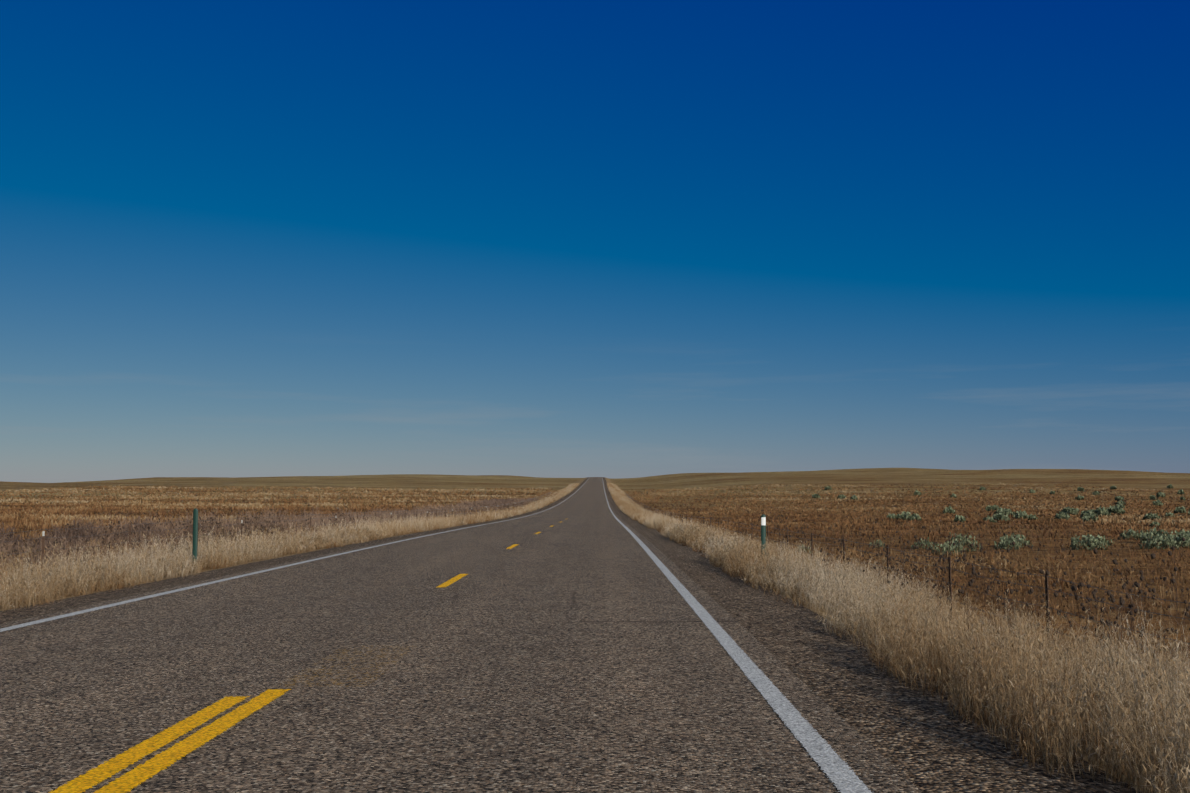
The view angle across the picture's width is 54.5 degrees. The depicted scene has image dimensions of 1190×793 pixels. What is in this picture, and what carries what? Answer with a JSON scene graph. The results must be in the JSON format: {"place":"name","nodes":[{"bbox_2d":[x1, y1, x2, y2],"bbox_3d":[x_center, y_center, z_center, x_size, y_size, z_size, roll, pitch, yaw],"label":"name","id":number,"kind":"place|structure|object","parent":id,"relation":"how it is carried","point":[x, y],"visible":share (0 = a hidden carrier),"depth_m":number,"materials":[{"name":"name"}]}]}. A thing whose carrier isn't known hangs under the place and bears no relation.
{"place":"outdoors","nodes":[
{"label":"outdoors","id":0,"kind":"place"},
{"bbox_2d":[0,485,554,568],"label":"grass field","id":1,"kind":"structure","parent":0,"point":[33,516],"depth_m":194.72,"materials":[{"name":"brown plant"}]},
{"bbox_2d":[0,483,579,611],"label":"verge grass","id":2,"kind":"structure","parent":0,"point":[122,572],"depth_m":22.76,"materials":[{"name":"plant"}]},
{"bbox_2d":[41,531,44,567],"bbox_3d":[-9.977,3.128,20.868,0.100,1.389,0.049,0,-5,0],"label":"fence post","id":3,"kind":"object","parent":2,"relation":"on","point":[43,537],"visible":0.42,"depth_m":20.89,"materials":[{"name":"metal"}]},
{"bbox_2d":[128,526,130,555],"bbox_3d":[-9.943,3.463,24.740,0.105,1.388,0.068,0,-5,0],"label":"fence post","id":4,"kind":"object","parent":2,"relation":"on","point":[129,537],"visible":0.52,"depth_m":24.77,"materials":[{"name":"metal"}]},
{"bbox_2d":[192,508,197,565],"bbox_3d":[-7.782,2.937,22.489,0.110,1.520,0.021,0,-5,0],"label":"delineator","id":5,"kind":"object","parent":2,"relation":"on","point":[195,532],"visible":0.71,"depth_m":22.50,"materials":[{"name":"green"}]},
{"bbox_2d":[0,493,549,578],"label":"fence wire","id":6,"kind":"object","parent":2,"relation":"on","point":[233,524],"visible":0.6,"depth_m":29.34,"materials":[{"name":"grey metal"}]},
{"bbox_2d":[0,477,922,792],"bbox_3d":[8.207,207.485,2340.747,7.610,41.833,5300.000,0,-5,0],"label":"road","id":7,"kind":"structure","parent":0,"point":[578,647],"depth_m":8.24,"materials":[{"name":"grey asphalt"}]},
{"bbox_2d":[0,483,584,631],"bbox_3d":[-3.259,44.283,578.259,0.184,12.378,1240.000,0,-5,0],"label":"edge line","id":8,"kind":"object","parent":7,"relation":"on","point":[79,612],"visible":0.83,"depth_m":16.02,"materials":[{"name":"white paint"}]},
{"bbox_2d":[48,525,554,792],"bbox_3d":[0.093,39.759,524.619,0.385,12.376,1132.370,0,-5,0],"label":"yellow line","id":9,"kind":"object","parent":7,"relation":"on","point":[129,781],"visible":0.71,"depth_m":6.06,"materials":[{"name":"paint"}]},
{"bbox_2d":[602,478,871,792],"bbox_3d":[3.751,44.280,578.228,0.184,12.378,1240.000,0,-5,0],"label":"edge line","id":10,"kind":"object","parent":7,"relation":"on","point":[831,763],"visible":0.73,"depth_m":7.31,"materials":[{"name":"white paint"}]},
{"bbox_2d":[0,468,1189,792],"bbox_3d":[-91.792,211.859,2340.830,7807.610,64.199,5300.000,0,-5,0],"label":"ground","id":11,"kind":"structure","parent":0,"point":[924,742],"depth_m":29.84,"materials":[{"name":"brown soil"}]},
{"bbox_2d":[0,502,368,570],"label":"weeds","id":12,"kind":"object","parent":11,"relation":"on","point":[218,525],"visible":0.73,"depth_m":28.55,"materials":[{"name":"brown plant"}]},
{"bbox_2d":[0,496,540,575],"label":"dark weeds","id":13,"kind":"object","parent":11,"relation":"on","point":[163,532],"visible":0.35,"depth_m":37.02,"materials":[{"name":"brown plant"}]},
{"bbox_2d":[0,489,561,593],"bbox_3d":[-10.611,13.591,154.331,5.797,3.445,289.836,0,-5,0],"label":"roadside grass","id":14,"kind":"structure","parent":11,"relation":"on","point":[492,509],"depth_m":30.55,"materials":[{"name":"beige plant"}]},
{"bbox_2d":[761,514,765,574],"bbox_3d":[3.242,3.000,22.232,0.109,1.470,0.024,0,-5,0],"label":"delineator","id":15,"kind":"object","parent":11,"relation":"on","point":[763,528],"visible":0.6,"depth_m":22.26,"materials":[{"name":"green"}]},
{"bbox_2d":[811,533,812,561],"bbox_3d":[5.530,4.192,29.383,0.101,1.453,0.074,0,-5,0],"label":"fence post","id":16,"kind":"object","parent":11,"relation":"on","point":[811,543],"visible":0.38,"depth_m":29.42,"materials":[{"name":"metal"}]},
{"bbox_2d":[843,537,844,562],"bbox_3d":[5.519,3.847,25.495,0.102,1.466,0.058,-2,-5,26],"label":"fence post","id":17,"kind":"object","parent":11,"relation":"on","point":[843,550],"visible":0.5,"depth_m":25.55,"materials":[{"name":"metal"}]},
{"bbox_2d":[887,545,888,579],"bbox_3d":[5.471,3.512,21.624,0.112,1.466,0.057,2,-5,-25],"label":"fence post","id":18,"kind":"object","parent":11,"relation":"on","point":[887,560],"visible":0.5,"depth_m":21.68,"materials":[{"name":"metal"}]},
{"bbox_2d":[607,483,1189,792],"bbox_3d":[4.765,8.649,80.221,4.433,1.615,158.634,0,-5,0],"label":"grass verge","id":19,"kind":"structure","parent":11,"relation":"on","point":[793,598],"depth_m":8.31,"materials":[{"name":"beige plant"}]},
{"bbox_2d":[627,495,1189,664],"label":"fence wire","id":20,"kind":"object","parent":19,"relation":"on","point":[979,576],"visible":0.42,"depth_m":15.41,"materials":[{"name":"grey metal"}]},
{"bbox_2d":[672,507,1189,695],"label":"weeds","id":21,"kind":"object","parent":11,"relation":"on","point":[1073,587],"visible":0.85,"depth_m":14.27,"materials":[{"name":"brown plant"}]},
{"bbox_2d":[948,557,951,610],"bbox_3d":[5.471,3.190,17.752,0.080,1.444,0.077,-4,-7,42],"label":"fence post","id":22,"kind":"object","parent":11,"relation":"on","point":[950,587],"visible":0.48,"depth_m":17.79,"materials":[{"name":"wood"}]},
{"bbox_2d":[797,484,1189,555],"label":"sage brush","id":23,"kind":"object","parent":11,"relation":"on","point":[1145,538],"visible":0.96,"depth_m":61.20,"materials":[{"name":"green plant"}]},
{"bbox_2d":[1045,574,1050,648],"bbox_3d":[5.455,2.860,13.890,0.100,1.444,0.052,0,-5,0],"label":"fence post","id":24,"kind":"object","parent":11,"relation":"on","point":[1046,592],"visible":0.31,"depth_m":13.92,"materials":[{"name":"metal"}]},
{"bbox_2d":[0,0,1189,482],"label":"sky","id":25,"kind":"structure","parent":0,"point":[611,239],"materials":[{"name":"blue"}]},
{"bbox_2d":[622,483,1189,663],"bbox_3d":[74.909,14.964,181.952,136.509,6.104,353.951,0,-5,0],"label":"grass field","id":26,"kind":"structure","parent":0,"point":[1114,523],"depth_m":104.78,"materials":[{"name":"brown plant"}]}
]}

